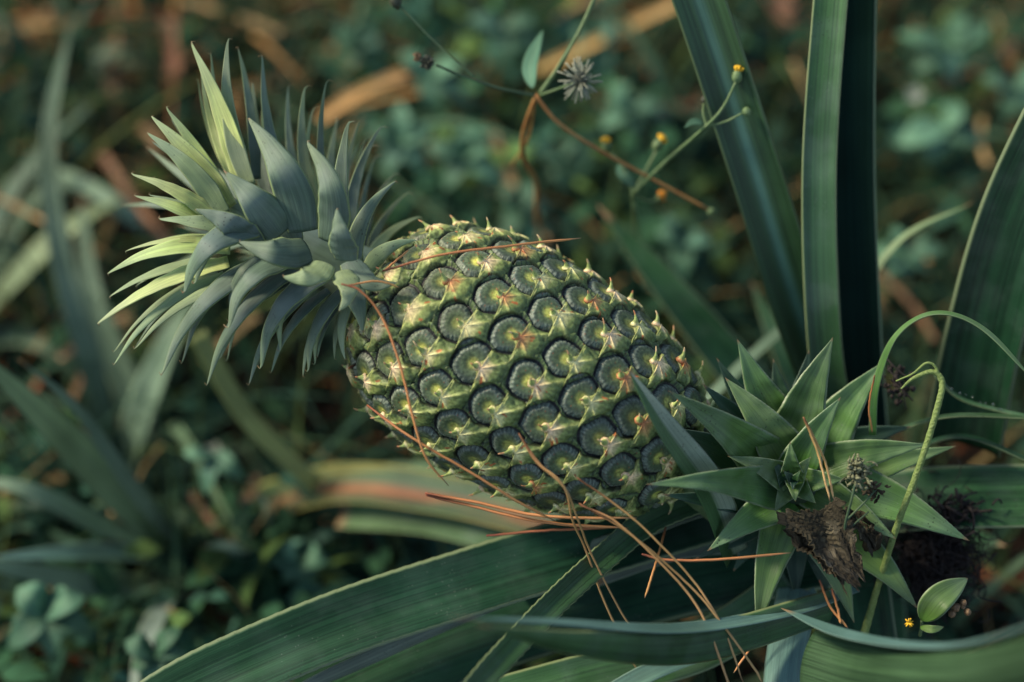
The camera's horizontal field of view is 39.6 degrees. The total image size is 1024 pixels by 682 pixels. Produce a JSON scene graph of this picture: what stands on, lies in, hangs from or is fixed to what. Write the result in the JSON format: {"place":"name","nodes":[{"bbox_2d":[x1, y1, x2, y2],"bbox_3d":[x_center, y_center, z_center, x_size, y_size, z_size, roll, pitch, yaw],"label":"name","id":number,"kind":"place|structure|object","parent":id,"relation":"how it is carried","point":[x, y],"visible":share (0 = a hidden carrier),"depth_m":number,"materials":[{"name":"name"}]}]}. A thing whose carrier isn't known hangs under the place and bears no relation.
{"place":"outdoors","nodes":[
{"label":"outdoors","id":0,"kind":"place"},
{"bbox_2d":[0,0,1023,681],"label":"ground","id":1,"kind":"structure","parent":0,"point":[976,624],"depth_m":1.15,"materials":[{"name":"green plant"}]},
{"bbox_2d":[8,582,93,656],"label":"leafy weed","id":2,"kind":"object","parent":1,"relation":"on","point":[43,620],"visible":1,"depth_m":0.81,"materials":[{"name":"green plant"}]},
{"bbox_2d":[70,373,82,398],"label":"dry stalk","id":3,"kind":"object","parent":1,"relation":"on","point":[78,384],"visible":0.24,"depth_m":1.02,"materials":[{"name":"brown plant"}]},
{"bbox_2d":[0,167,155,247],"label":"grass stalk","id":4,"kind":"object","parent":1,"relation":"on","point":[95,190],"depth_m":1.06,"materials":[{"name":"green plant"}]},
{"bbox_2d":[0,0,161,134],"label":"pineapple plant","id":5,"kind":"object","parent":1,"relation":"on","point":[91,66],"visible":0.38,"depth_m":1.22,"materials":[{"name":"green plant"}]},
{"bbox_2d":[0,102,180,378],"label":"pineapple plant","id":6,"kind":"object","parent":1,"relation":"on","point":[16,276],"visible":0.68,"depth_m":1.05,"materials":[{"name":"green plant"}]},
{"bbox_2d":[19,17,255,520],"bbox_3d":[-0.257,-0.035,1.001,0.154,0.251,0.293,0,50,0],"label":"pineapple plant","id":7,"kind":"object","parent":1,"relation":"on","point":[82,298],"visible":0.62,"depth_m":0.96,"materials":[{"name":"green plant"}]},
{"bbox_2d":[0,358,281,681],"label":"pineapple plant","id":8,"kind":"object","parent":1,"relation":"on","point":[97,465],"visible":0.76,"depth_m":0.84,"materials":[{"name":"green plant"}]},
{"bbox_2d":[136,123,160,150],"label":"dry stalk","id":9,"kind":"object","parent":1,"relation":"on","point":[144,128],"visible":0.74,"depth_m":1.19,"materials":[{"name":"plant"}]},
{"bbox_2d":[125,626,185,679],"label":"leafy weed","id":10,"kind":"object","parent":1,"relation":"on","point":[148,659],"visible":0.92,"depth_m":0.78,"materials":[{"name":"green plant"}]},
{"bbox_2d":[161,17,179,75],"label":"dry stalk","id":11,"kind":"object","parent":1,"relation":"on","point":[171,34],"visible":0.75,"depth_m":1.21,"materials":[{"name":"brown plant"}]},
{"bbox_2d":[184,442,242,493],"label":"leafy weed","id":12,"kind":"object","parent":1,"relation":"on","point":[217,460],"visible":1,"depth_m":0.88,"materials":[{"name":"green plant"}]},
{"bbox_2d":[215,312,258,345],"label":"dry stalk","id":13,"kind":"object","parent":1,"relation":"on","point":[249,320],"visible":0.38,"depth_m":1.02,"materials":[{"name":"plant"}]},
{"bbox_2d":[204,488,346,590],"bbox_3d":[-0.148,0.148,0.917,0.079,0.144,0.070,21,53,17],"label":"leafy weed","id":14,"kind":"object","parent":1,"relation":"on","point":[234,549],"visible":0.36,"depth_m":0.89,"materials":[{"name":"green plant"}]},
{"bbox_2d":[265,538,330,585],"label":"leafy weed","id":15,"kind":"object","parent":1,"relation":"on","point":[298,568],"visible":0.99,"depth_m":0.86,"materials":[{"name":"green plant"}]},
{"bbox_2d":[333,23,385,68],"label":"leafy weed","id":16,"kind":"object","parent":1,"relation":"on","point":[370,46],"visible":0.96,"depth_m":1.20,"materials":[{"name":"green plant"}]},
{"bbox_2d":[316,68,410,121],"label":"dry stalk","id":17,"kind":"object","parent":1,"relation":"on","point":[341,103],"visible":0.95,"depth_m":1.11,"materials":[{"name":"plant"}]},
{"bbox_2d":[367,102,430,172],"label":"leafy weed","id":18,"kind":"object","parent":1,"relation":"on","point":[402,136],"visible":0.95,"depth_m":1.06,"materials":[{"name":"green plant"}]},
{"bbox_2d":[401,51,468,109],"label":"leafy weed","id":19,"kind":"object","parent":1,"relation":"on","point":[435,84],"visible":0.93,"depth_m":1.11,"materials":[{"name":"green plant"}]},
{"bbox_2d":[427,128,502,191],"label":"leafy weed","id":20,"kind":"object","parent":1,"relation":"on","point":[464,150],"visible":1,"depth_m":1.05,"materials":[{"name":"green plant"}]},
{"bbox_2d":[469,10,545,67],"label":"leafy weed","id":21,"kind":"object","parent":1,"relation":"on","point":[502,37],"visible":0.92,"depth_m":1.15,"materials":[{"name":"green plant"}]},
{"bbox_2d":[0,0,1023,681],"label":"ground cover","id":22,"kind":"object","parent":1,"relation":"on","point":[226,568],"visible":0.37,"depth_m":1.10,"materials":[{"name":"green plant"}]},
{"bbox_2d":[0,5,51,58],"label":"dry stalk","id":23,"kind":"object","parent":22,"relation":"on","point":[47,8],"visible":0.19,"depth_m":1.30,"materials":[{"name":"plant"}]},
{"bbox_2d":[0,473,68,492],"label":"dry stalk","id":24,"kind":"object","parent":22,"relation":"on","point":[53,478],"visible":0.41,"depth_m":0.97,"materials":[{"name":"plant"}]},
{"bbox_2d":[0,18,84,37],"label":"dry stalk","id":25,"kind":"object","parent":22,"relation":"on","point":[39,23],"visible":0.5,"depth_m":1.25,"materials":[{"name":"plant"}]},
{"bbox_2d":[57,311,129,359],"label":"dry stalk","id":26,"kind":"object","parent":22,"relation":"on","point":[69,350],"visible":0.3,"depth_m":0.99,"materials":[{"name":"plant"}]},
{"bbox_2d":[105,0,121,93],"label":"dry stalk","id":27,"kind":"object","parent":22,"relation":"on","point":[114,73],"visible":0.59,"depth_m":1.21,"materials":[{"name":"brown plant"}]},
{"bbox_2d":[98,150,167,238],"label":"dry stalk","id":28,"kind":"object","parent":22,"relation":"on","point":[124,188],"visible":0.84,"depth_m":1.09,"materials":[{"name":"plant"}]},
{"bbox_2d":[190,492,234,541],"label":"dry stalk","id":29,"kind":"object","parent":22,"relation":"on","point":[209,518],"visible":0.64,"depth_m":0.93,"materials":[{"name":"brown plant"}]},
{"bbox_2d":[181,0,282,35],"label":"dry stalk","id":30,"kind":"object","parent":22,"relation":"on","point":[240,17],"visible":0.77,"depth_m":1.25,"materials":[{"name":"plant"}]},
{"bbox_2d":[241,476,259,503],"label":"dry stalk","id":31,"kind":"object","parent":22,"relation":"on","point":[252,482],"visible":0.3,"depth_m":0.96,"materials":[{"name":"brown plant"}]},
{"bbox_2d":[191,330,323,494],"bbox_3d":[-0.156,0.046,0.863,0.079,0.102,0.019,26,55,20],"label":"grass stalk","id":32,"kind":"object","parent":22,"relation":"on","point":[273,445],"depth_m":0.86,"materials":[{"name":"green plant"}]},
{"bbox_2d":[338,66,354,93],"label":"dry stalk","id":33,"kind":"object","parent":22,"relation":"on","point":[352,68],"visible":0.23,"depth_m":1.23,"materials":[{"name":"plant"}]},
{"bbox_2d":[470,0,483,40],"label":"grass stalk","id":34,"kind":"object","parent":22,"relation":"on","point":[474,7],"depth_m":1.23,"materials":[{"name":"green plant"}]},
{"bbox_2d":[489,125,549,243],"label":"dry stalk","id":35,"kind":"object","parent":22,"relation":"on","point":[509,176],"visible":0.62,"depth_m":1.09,"materials":[{"name":"plant"}]},
{"bbox_2d":[537,0,673,72],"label":"dry stalk","id":36,"kind":"object","parent":22,"relation":"on","point":[634,22],"visible":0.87,"depth_m":1.16,"materials":[{"name":"plant"}]},
{"bbox_2d":[597,98,700,116],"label":"dry stalk","id":37,"kind":"object","parent":22,"relation":"on","point":[688,104],"visible":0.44,"depth_m":1.16,"materials":[{"name":"brown plant"}]},
{"bbox_2d":[766,0,809,27],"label":"dry stalk","id":38,"kind":"object","parent":22,"relation":"on","point":[783,5],"visible":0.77,"depth_m":1.24,"materials":[{"name":"brown plant"}]},
{"bbox_2d":[879,270,936,341],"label":"dry stalk","id":39,"kind":"object","parent":22,"relation":"on","point":[902,294],"visible":0.87,"depth_m":1.02,"materials":[{"name":"plant"}]},
{"bbox_2d":[979,118,991,170],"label":"dry stalk","id":40,"kind":"object","parent":22,"relation":"on","point":[982,149],"visible":0.76,"depth_m":1.11,"materials":[{"name":"plant"}]},
{"bbox_2d":[0,0,1023,675],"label":"leaf litter","id":41,"kind":"object","parent":1,"relation":"on","point":[126,230],"visible":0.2,"depth_m":1.27,"materials":[{"name":"brown plant"}]},
{"bbox_2d":[500,182,550,230],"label":"leafy weed","id":42,"kind":"object","parent":1,"relation":"on","point":[512,216],"visible":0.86,"depth_m":1.05,"materials":[{"name":"green plant"}]},
{"bbox_2d":[390,0,715,243],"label":"weed","id":43,"kind":"object","parent":1,"relation":"on","point":[580,80],"visible":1,"depth_m":0.69,"materials":[{"name":"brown plant"}]},
{"bbox_2d":[542,137,592,181],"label":"leafy weed","id":44,"kind":"object","parent":1,"relation":"on","point":[572,152],"visible":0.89,"depth_m":1.11,"materials":[{"name":"green plant"}]},
{"bbox_2d":[139,0,1023,681],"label":"pineapple plant","id":45,"kind":"object","parent":1,"relation":"on","point":[485,608],"visible":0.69,"depth_m":0.66,"materials":[{"name":"green plant"}]},
{"bbox_2d":[97,38,719,523],"bbox_3d":[0.044,0.066,0.772,0.462,0.471,0.209,-5,50,-4],"label":"pineapple","id":46,"kind":"object","parent":45,"relation":"attached to","point":[539,348],"visible":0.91,"depth_m":0.61,"materials":[{"name":"green plant"}]},
{"bbox_2d":[349,280,399,287],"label":"pine needle","id":47,"kind":"object","parent":46,"relation":"on","point":[374,281],"visible":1,"depth_m":0.60,"materials":[{"name":"brown plant"}]},
{"bbox_2d":[341,283,448,485],"bbox_3d":[-0.047,0.018,0.597,0.010,0.061,0.075,-27,55,-21],"label":"pine needle","id":48,"kind":"object","parent":46,"relation":"on","point":[402,372],"visible":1,"depth_m":0.59,"materials":[{"name":"brown plant"}]},
{"bbox_2d":[384,250,408,271],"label":"pine needle","id":49,"kind":"object","parent":46,"relation":"on","point":[398,258],"visible":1,"depth_m":0.61,"materials":[{"name":"brown plant"}]},
{"bbox_2d":[366,404,555,521],"bbox_3d":[-0.024,0.055,0.610,0.091,0.035,0.011,20,53,16],"label":"pine needle","id":50,"kind":"object","parent":46,"relation":"on","point":[454,462],"visible":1,"depth_m":0.60,"materials":[{"name":"brown plant"}]},
{"bbox_2d":[382,238,579,271],"bbox_3d":[-0.012,-0.038,0.608,0.088,0.010,0.004,-11,51,-9],"label":"pine needle","id":51,"kind":"object","parent":46,"relation":"on","point":[479,249],"visible":1,"depth_m":0.60,"materials":[{"name":"brown plant"}]},
{"bbox_2d":[518,433,635,666],"bbox_3d":[0.033,0.095,0.620,0.080,0.113,0.007,33,58,25],"label":"pine needle","id":52,"kind":"object","parent":46,"relation":"hanging from","point":[541,466],"visible":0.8,"depth_m":0.61,"materials":[{"name":"brown plant"}]},
{"bbox_2d":[425,492,635,528],"bbox_3d":[0.007,0.075,0.628,0.095,0.009,0.005,8,50,7],"label":"pine needle","id":53,"kind":"object","parent":45,"relation":"on","point":[441,497],"visible":0.96,"depth_m":0.63,"materials":[{"name":"brown plant"}]},
{"bbox_2d":[486,527,606,536],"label":"pine needle","id":54,"kind":"object","parent":45,"relation":"on","point":[543,530],"visible":0.96,"depth_m":0.64,"materials":[{"name":"brown plant"}]},
{"bbox_2d":[580,505,728,681],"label":"pine needle","id":55,"kind":"object","parent":45,"relation":"on","point":[666,569],"visible":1,"depth_m":0.60,"materials":[{"name":"brown plant"}]},
{"bbox_2d":[645,527,666,596],"bbox_3d":[0.064,0.099,0.634,0.002,0.008,0.034,14,51,12],"label":"pine needle","id":56,"kind":"object","parent":45,"relation":"on","point":[655,564],"visible":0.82,"depth_m":0.63,"materials":[{"name":"brown plant"}]},
{"bbox_2d":[577,477,761,681],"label":"pine needle","id":57,"kind":"object","parent":45,"relation":"on","point":[709,606],"visible":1,"depth_m":0.60,"materials":[{"name":"brown plant"}]},
{"bbox_2d":[734,651,748,671],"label":"pine needle","id":58,"kind":"object","parent":45,"relation":"on","point":[742,659],"visible":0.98,"depth_m":0.62,"materials":[{"name":"plant"}]},
{"bbox_2d":[818,580,847,627],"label":"pine needle","id":59,"kind":"object","parent":45,"relation":"on","point":[837,614],"visible":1,"depth_m":0.63,"materials":[{"name":"brown plant"}]},
{"bbox_2d":[868,460,1016,638],"bbox_3d":[0.200,0.099,0.678,0.071,0.068,0.064,16,52,13],"label":"root clump","id":60,"kind":"object","parent":45,"relation":"on","point":[926,560],"visible":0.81,"depth_m":0.67,"materials":[{"name":"black soil"}]},
{"bbox_2d":[570,18,625,81],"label":"leafy weed","id":61,"kind":"object","parent":1,"relation":"on","point":[611,34],"visible":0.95,"depth_m":1.16,"materials":[{"name":"green plant"}]},
{"bbox_2d":[531,226,691,274],"bbox_3d":[0.049,-0.034,1.090,0.182,0.114,0.114,-31,57,-23],"label":"pineapple plant","id":62,"kind":"object","parent":1,"relation":"on","point":[594,234],"visible":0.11,"depth_m":1.12,"materials":[{"name":"plant"}]},
{"bbox_2d":[600,83,669,143],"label":"leafy weed","id":63,"kind":"object","parent":1,"relation":"on","point":[622,108],"visible":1,"depth_m":1.07,"materials":[{"name":"green plant"}]},
{"bbox_2d":[600,65,750,238],"bbox_3d":[0.078,-0.094,0.916,0.067,0.439,0.309,0,50,0],"label":"flowering weed","id":64,"kind":"object","parent":1,"relation":"on","point":[624,176],"visible":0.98,"depth_m":0.72,"materials":[{"name":"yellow plant"}]},
{"bbox_2d":[657,213,712,280],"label":"leafy weed","id":65,"kind":"object","parent":1,"relation":"on","point":[682,253],"visible":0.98,"depth_m":0.99,"materials":[{"name":"green plant"}]},
{"bbox_2d":[647,310,1023,621],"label":"pineapple shoot","id":66,"kind":"object","parent":1,"relation":"on","point":[756,444],"visible":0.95,"depth_m":0.63,"materials":[{"name":"green plant"}]},
{"bbox_2d":[642,552,790,561],"bbox_3d":[0.088,0.093,0.611,0.064,0.002,0.004,0,50,0],"label":"pine needle","id":67,"kind":"object","parent":66,"relation":"on","point":[714,559],"visible":1,"depth_m":0.61,"materials":[{"name":"brown plant"}]},
{"bbox_2d":[803,417,833,500],"bbox_3d":[0.131,0.050,0.606,0.004,0.029,0.028,-22,53,-17],"label":"pine needle","id":68,"kind":"object","parent":66,"relation":"on","point":[814,440],"visible":1,"depth_m":0.60,"materials":[{"name":"brown plant"}]},
{"bbox_2d":[776,497,881,595],"bbox_3d":[0.139,0.084,0.621,0.045,0.035,0.030,27,55,21],"label":"withered leaf","id":69,"kind":"object","parent":66,"relation":"on","point":[825,539],"visible":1,"depth_m":0.61,"materials":[{"name":"brown plant"}]},
{"bbox_2d":[840,452,890,530],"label":"dried flower","id":70,"kind":"object","parent":66,"relation":"on","point":[857,473],"visible":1,"depth_m":0.61,"materials":[{"name":"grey plant"}]},
{"bbox_2d":[859,535,882,551],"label":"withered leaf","id":71,"kind":"object","parent":66,"relation":"on","point":[866,549],"visible":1,"depth_m":0.64,"materials":[{"name":"plant"}]},
{"bbox_2d":[868,375,874,432],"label":"pine needle","id":72,"kind":"object","parent":66,"relation":"on","point":[869,404],"visible":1,"depth_m":0.64,"materials":[{"name":"plant"}]},
{"bbox_2d":[880,358,915,408],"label":"dried tuft","id":73,"kind":"object","parent":66,"relation":"on","point":[899,370],"visible":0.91,"depth_m":0.65,"materials":[{"name":"plant"}]},
{"bbox_2d":[860,362,945,633],"bbox_3d":[0.173,0.073,0.630,0.020,0.112,0.074,5,50,4],"label":"curled stem","id":74,"kind":"object","parent":66,"relation":"attached to","point":[867,621],"visible":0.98,"depth_m":0.62,"materials":[{"name":"green plant"}]},
{"bbox_2d":[905,578,967,636],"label":"seedling","id":75,"kind":"object","parent":66,"relation":"on","point":[938,600],"visible":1,"depth_m":0.62,"materials":[{"name":"green plant"}]},
{"bbox_2d":[948,599,970,617],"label":"dried buds","id":76,"kind":"object","parent":75,"relation":"attached to","point":[955,607],"visible":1,"depth_m":0.62,"materials":[{"name":"plant"}]},
{"bbox_2d":[878,226,943,279],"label":"leafy weed","id":77,"kind":"object","parent":1,"relation":"on","point":[908,258],"visible":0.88,"depth_m":0.97,"materials":[{"name":"green plant"}]},
{"bbox_2d":[896,85,985,161],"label":"leafy weed","id":78,"kind":"object","parent":1,"relation":"on","point":[936,138],"visible":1,"depth_m":1.06,"materials":[{"name":"green plant"}]},
{"bbox_2d":[896,12,989,84],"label":"leafy weed","id":79,"kind":"object","parent":1,"relation":"on","point":[959,31],"visible":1,"depth_m":1.12,"materials":[{"name":"green plant"}]},
{"bbox_2d":[926,41,1021,91],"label":"dry stalk","id":80,"kind":"object","parent":1,"relation":"on","point":[946,81],"visible":0.51,"depth_m":1.21,"materials":[{"name":"brown plant"}]},
{"bbox_2d":[981,66,1023,118],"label":"leafy weed","id":81,"kind":"object","parent":1,"relation":"on","point":[1011,98],"visible":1,"depth_m":1.09,"materials":[{"name":"green plant"}]}
]}

